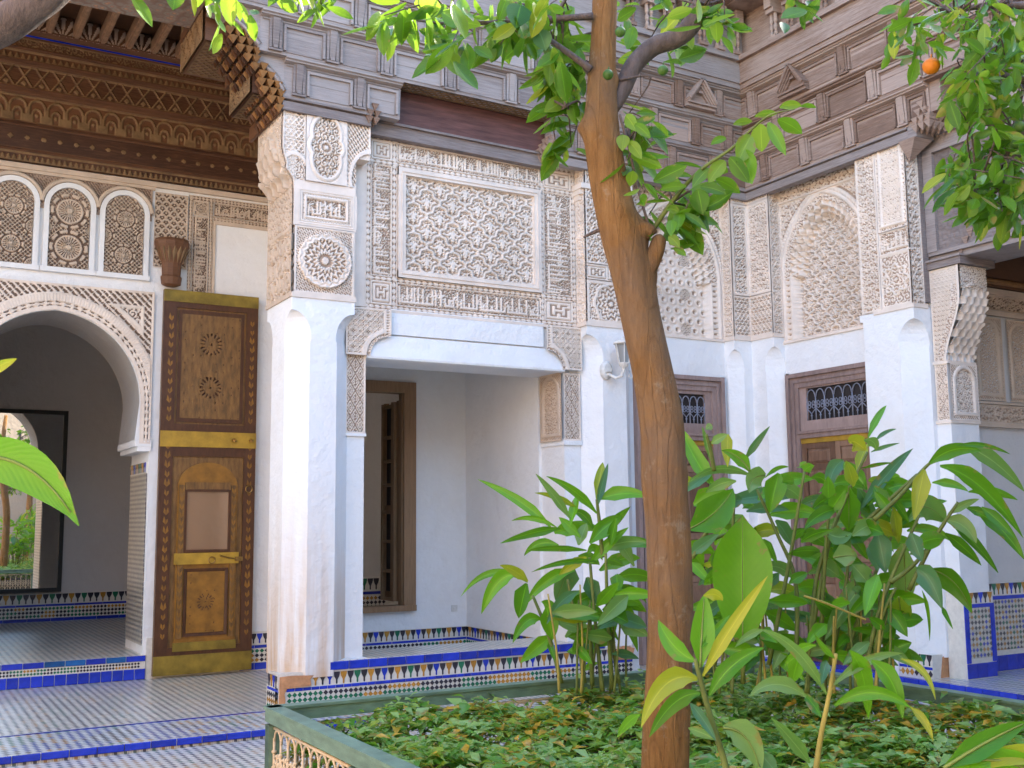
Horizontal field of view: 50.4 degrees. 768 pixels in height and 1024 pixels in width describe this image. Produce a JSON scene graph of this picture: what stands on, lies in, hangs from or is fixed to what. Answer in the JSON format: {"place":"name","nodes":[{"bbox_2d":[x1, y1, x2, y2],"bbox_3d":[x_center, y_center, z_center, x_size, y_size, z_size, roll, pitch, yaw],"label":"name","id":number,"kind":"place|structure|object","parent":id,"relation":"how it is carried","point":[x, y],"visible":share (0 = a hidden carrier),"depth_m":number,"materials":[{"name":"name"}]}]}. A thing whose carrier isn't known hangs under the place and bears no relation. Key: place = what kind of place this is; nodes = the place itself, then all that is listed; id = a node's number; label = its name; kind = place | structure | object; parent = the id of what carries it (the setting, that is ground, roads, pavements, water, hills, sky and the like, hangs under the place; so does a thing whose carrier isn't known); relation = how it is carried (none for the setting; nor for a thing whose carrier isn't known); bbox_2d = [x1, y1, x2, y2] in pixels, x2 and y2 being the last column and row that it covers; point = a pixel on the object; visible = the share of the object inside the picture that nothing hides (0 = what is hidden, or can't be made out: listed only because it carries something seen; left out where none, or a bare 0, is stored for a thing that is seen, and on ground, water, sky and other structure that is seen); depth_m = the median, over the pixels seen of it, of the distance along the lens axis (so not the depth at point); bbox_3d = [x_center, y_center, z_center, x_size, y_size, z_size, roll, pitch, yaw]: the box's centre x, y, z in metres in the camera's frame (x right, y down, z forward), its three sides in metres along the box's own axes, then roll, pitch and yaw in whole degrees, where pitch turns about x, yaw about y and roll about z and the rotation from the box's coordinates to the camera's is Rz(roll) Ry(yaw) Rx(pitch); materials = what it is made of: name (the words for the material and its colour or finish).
{"place":"outdoors","nodes":[
{"label":"outdoors","id":0,"kind":"place"},
{"bbox_2d":[0,358,79,525],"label":"ginger plant","id":1,"kind":"object","parent":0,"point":[29,469],"visible":1,"depth_m":1.89,"materials":[{"name":"green plant"}]},
{"bbox_2d":[0,618,140,664],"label":"room floor","id":2,"kind":"structure","parent":0,"point":[33,642],"depth_m":12.85,"materials":[{"name":"grey tile"}]},
{"bbox_2d":[0,325,131,623],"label":"room wall","id":3,"kind":"structure","parent":2,"relation":"on","point":[53,368],"depth_m":15.94,"materials":[{"name":"paint"}]},
{"bbox_2d":[0,408,68,593],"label":"wall mirror","id":4,"kind":"object","parent":3,"relation":"attached to","point":[31,541],"depth_m":15.52,"materials":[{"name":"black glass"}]},
{"bbox_2d":[0,670,393,766],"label":"gallery floor","id":5,"kind":"structure","parent":0,"point":[56,723],"depth_m":9.13,"materials":[{"name":"white tile"}]},
{"bbox_2d":[0,655,145,689],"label":"threshold step","id":6,"kind":"object","parent":5,"relation":"on","point":[56,673],"visible":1,"depth_m":11.00,"materials":[{"name":"blue tile"}]},
{"bbox_2d":[0,160,272,678],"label":"gallery wall","id":7,"kind":"structure","parent":5,"relation":"on","point":[79,256],"depth_m":11.75,"materials":[{"name":"white paint"}]},
{"bbox_2d":[0,170,44,270],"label":"window","id":8,"kind":"structure","parent":7,"relation":"in","point":[17,223],"depth_m":11.24,"materials":[{"name":"white paint"}]},
{"bbox_2d":[39,178,100,275],"bbox_3d":[-4.670,-1.671,11.480,0.604,1.019,0.066,4,-8,-30],"label":"window","id":9,"kind":"structure","parent":7,"relation":"in","point":[68,246],"depth_m":11.48,"materials":[{"name":"white paint"}]},
{"bbox_2d":[96,186,153,281],"bbox_3d":[-4.188,-1.641,11.754,0.604,1.019,0.066,4,-8,-30],"label":"window","id":10,"kind":"structure","parent":7,"relation":"in","point":[123,250],"depth_m":11.76,"materials":[{"name":"white paint"}]},
{"bbox_2d":[0,0,265,196],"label":"painted cornice","id":11,"kind":"structure","parent":7,"relation":"attached to","point":[81,94],"depth_m":11.66,"materials":[{"name":"brown wood"}]},
{"bbox_2d":[59,0,204,47],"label":"gallery ceiling","id":12,"kind":"structure","parent":11,"relation":"attached to","point":[178,18],"depth_m":9.88,"materials":[{"name":"paint"}]},
{"bbox_2d":[154,237,189,287],"bbox_3d":[-3.715,-1.319,11.868,0.380,0.520,0.292,4,-8,-30],"label":"pivot socket","id":13,"kind":"object","parent":7,"relation":"attached to","point":[172,252],"visible":1,"depth_m":11.79,"materials":[{"name":"paint"}]},
{"bbox_2d":[151,289,258,676],"bbox_3d":[-3.311,1.034,11.833,1.040,4.115,0.116,4,-8,-30],"label":"door leaf","id":14,"kind":"object","parent":7,"relation":"attached to","point":[203,587],"visible":1,"depth_m":11.81,"materials":[{"name":"brown wood"}]},
{"bbox_2d":[256,111,370,704],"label":"pier","id":15,"kind":"structure","parent":5,"relation":"on","point":[312,176],"depth_m":9.81,"materials":[{"name":"paint"}]},
{"bbox_2d":[363,393,398,605],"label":"wall","id":16,"kind":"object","parent":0,"point":[374,402],"depth_m":15.17,"materials":[{"name":"paint"}]},
{"bbox_2d":[0,674,1010,767],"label":"courtyard floor","id":17,"kind":"structure","parent":0,"point":[246,754],"depth_m":7.80,"materials":[{"name":"grey tile"}]},
{"bbox_2d":[0,0,352,53],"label":"orange tree","id":18,"kind":"object","parent":17,"relation":"on","point":[19,19],"visible":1,"depth_m":2.81,"materials":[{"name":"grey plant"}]},
{"bbox_2d":[263,705,419,767],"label":"garden railing","id":19,"kind":"object","parent":17,"relation":"on","point":[333,744],"visible":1,"depth_m":5.35,"materials":[{"name":"green paint"}]},
{"bbox_2d":[275,91,634,704],"bbox_3d":[-0.996,-0.585,11.659,3.740,7.500,2.406,4,-8,-30],"label":"alcove","id":20,"kind":"object","parent":17,"relation":"on","point":[464,319],"visible":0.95,"depth_m":11.16,"materials":[{"name":"white paint"}]},
{"bbox_2d":[363,380,416,613],"bbox_3d":[-1.696,1.289,12.562,1.020,2.620,0.630,4,-8,-30],"label":"window","id":21,"kind":"structure","parent":20,"relation":"attached to","point":[398,502],"depth_m":12.59,"materials":[{"name":"brown wood"}]},
{"bbox_2d":[451,605,456,611],"bbox_3d":[-0.672,2.619,12.697,0.075,0.075,0.016,4,-8,-30],"label":"socket plate","id":22,"kind":"object","parent":20,"relation":"attached to","point":[453,608],"visible":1,"depth_m":12.69,"materials":[{"name":"white plastic"}]},
{"bbox_2d":[265,663,761,767],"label":"garden railing","id":23,"kind":"object","parent":17,"relation":"on","point":[335,707],"visible":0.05,"depth_m":6.50,"materials":[{"name":"green paint"}]},
{"bbox_2d":[571,170,633,646],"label":"pier","id":24,"kind":"structure","parent":17,"relation":"on","point":[605,423],"depth_m":11.36,"materials":[{"name":"white paint"}]},
{"bbox_2d":[180,0,745,201],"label":"timber frieze","id":25,"kind":"object","parent":24,"relation":"on","point":[287,62],"visible":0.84,"depth_m":10.67,"materials":[{"name":"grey wood"}]},
{"bbox_2d":[600,336,632,379],"bbox_3d":[1.092,-0.267,11.274,0.377,0.447,0.199,-5,-8,30],"label":"wall lantern","id":26,"kind":"object","parent":24,"relation":"attached to","point":[606,370],"depth_m":11.21,"materials":[{"name":"white metal"}]},
{"bbox_2d":[628,183,728,670],"bbox_3d":[1.980,-0.464,12.452,2.100,7.600,0.515,4,-8,-30],"label":"door bay","id":27,"kind":"object","parent":17,"relation":"on","point":[689,289],"depth_m":12.34,"materials":[{"name":"white paint"}]},
{"bbox_2d":[632,374,733,665],"bbox_3d":[1.853,1.433,11.838,1.237,3.085,0.115,4,-8,-30],"label":"door","id":28,"kind":"structure","parent":27,"relation":"attached to","point":[702,402],"depth_m":12.03,"materials":[{"name":"brown paint"}]},
{"bbox_2d":[778,164,864,374],"bbox_3d":[3.482,-0.546,11.909,0.520,7.600,2.100,4,-8,-30],"label":"door bay","id":29,"kind":"object","parent":17,"relation":"on","point":[822,305],"depth_m":11.87,"materials":[{"name":"white paint"}]},
{"bbox_2d":[785,362,874,669],"bbox_3d":[3.404,1.359,11.337,0.115,3.077,1.275,4,-8,-30],"label":"door","id":30,"kind":"structure","parent":29,"relation":"attached to","point":[826,413],"depth_m":11.57,"materials":[{"name":"brown paint"}]},
{"bbox_2d":[749,661,1023,740],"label":"garden railing","id":31,"kind":"object","parent":17,"relation":"on","point":[918,692],"visible":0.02,"depth_m":6.39,"materials":[{"name":"green paint"}]},
{"bbox_2d":[854,144,948,678],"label":"pier","id":32,"kind":"structure","parent":17,"relation":"on","point":[896,319],"depth_m":10.61,"materials":[{"name":"white paint"}]},
{"bbox_2d":[726,0,1023,201],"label":"timber frieze","id":33,"kind":"object","parent":32,"relation":"on","point":[829,68],"visible":0.56,"depth_m":11.26,"materials":[{"name":"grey wood"}]},
{"bbox_2d":[331,717,928,767],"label":"garden soil","id":34,"kind":"structure","parent":0,"point":[635,735],"depth_m":6.39,"materials":[{"name":"brown soil"}]},
{"bbox_2d":[343,0,823,767],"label":"orange tree","id":35,"kind":"object","parent":34,"relation":"on","point":[561,86],"visible":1,"depth_m":4.37,"materials":[{"name":"brown plant"}]},
{"bbox_2d":[280,663,1023,767],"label":"ground cover","id":36,"kind":"object","parent":34,"relation":"on","point":[884,746],"visible":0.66,"depth_m":5.60,"materials":[{"name":"green plant"}]},
{"bbox_2d":[461,463,647,693],"bbox_3d":[0.430,1.200,6.781,1.360,1.448,0.825,1,-7,-15],"label":"ginger plant","id":37,"kind":"object","parent":36,"relation":"on","point":[573,612],"visible":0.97,"depth_m":6.72,"materials":[{"name":"green plant"}]},
{"bbox_2d":[617,576,809,767],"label":"ginger plant","id":38,"kind":"object","parent":36,"relation":"on","point":[744,734],"visible":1,"depth_m":3.26,"materials":[{"name":"green plant"}]},
{"bbox_2d":[685,423,832,693],"bbox_3d":[1.287,0.989,6.234,1.002,1.536,1.063,-2,-7,8],"label":"ginger plant","id":39,"kind":"object","parent":36,"relation":"on","point":[738,566],"visible":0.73,"depth_m":5.95,"materials":[{"name":"green plant"}]},
{"bbox_2d":[737,405,916,693],"bbox_3d":[1.902,0.943,6.242,1.106,1.628,0.975,2,-8,-17],"label":"ginger plant","id":40,"kind":"object","parent":36,"relation":"on","point":[837,557],"visible":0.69,"depth_m":6.11,"materials":[{"name":"green plant"}]},
{"bbox_2d":[735,629,935,767],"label":"ginger plant","id":41,"kind":"object","parent":36,"relation":"on","point":[799,661],"visible":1,"depth_m":3.34,"materials":[{"name":"green plant"}]},
{"bbox_2d":[804,442,1023,688],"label":"ginger plant","id":42,"kind":"object","parent":36,"relation":"on","point":[865,592],"visible":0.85,"depth_m":5.90,"materials":[{"name":"green plant"}]},
{"bbox_2d":[943,721,1023,767],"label":"ginger plant","id":43,"kind":"object","parent":36,"relation":"on","point":[986,748],"visible":1,"depth_m":2.22,"materials":[{"name":"green plant"}]},
{"bbox_2d":[878,0,1023,250],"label":"orange tree","id":44,"kind":"object","parent":34,"relation":"on","point":[971,196],"visible":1,"depth_m":3.71,"materials":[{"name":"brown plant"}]},
{"bbox_2d":[765,656,1023,699],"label":"side gallery floor","id":45,"kind":"structure","parent":0,"point":[1007,684],"depth_m":9.80,"materials":[{"name":"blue tile"}]},
{"bbox_2d":[719,192,794,656],"bbox_3d":[2.814,-0.613,12.531,0.790,7.300,0.842,4,-8,-30],"label":"corner pilaster","id":46,"kind":"object","parent":45,"relation":"on","point":[753,312],"visible":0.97,"depth_m":12.29,"materials":[{"name":"white paint"}]},
{"bbox_2d":[928,264,997,679],"bbox_3d":[4.338,0.808,10.331,0.430,3.900,0.400,4,-8,-30],"label":"side gallery jamb","id":47,"kind":"object","parent":45,"relation":"on","point":[957,305],"visible":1,"depth_m":10.34,"materials":[{"name":"white paint"}]},
{"bbox_2d":[974,256,1023,671],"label":"side gallery wall","id":48,"kind":"structure","parent":45,"relation":"on","point":[999,359],"depth_m":11.03,"materials":[{"name":"grey paint"}]},
{"bbox_2d":[921,51,1023,270],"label":"opening timber","id":49,"kind":"object","parent":48,"relation":"on","point":[948,244],"visible":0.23,"depth_m":10.45,"materials":[{"name":"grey wood"}]}
]}

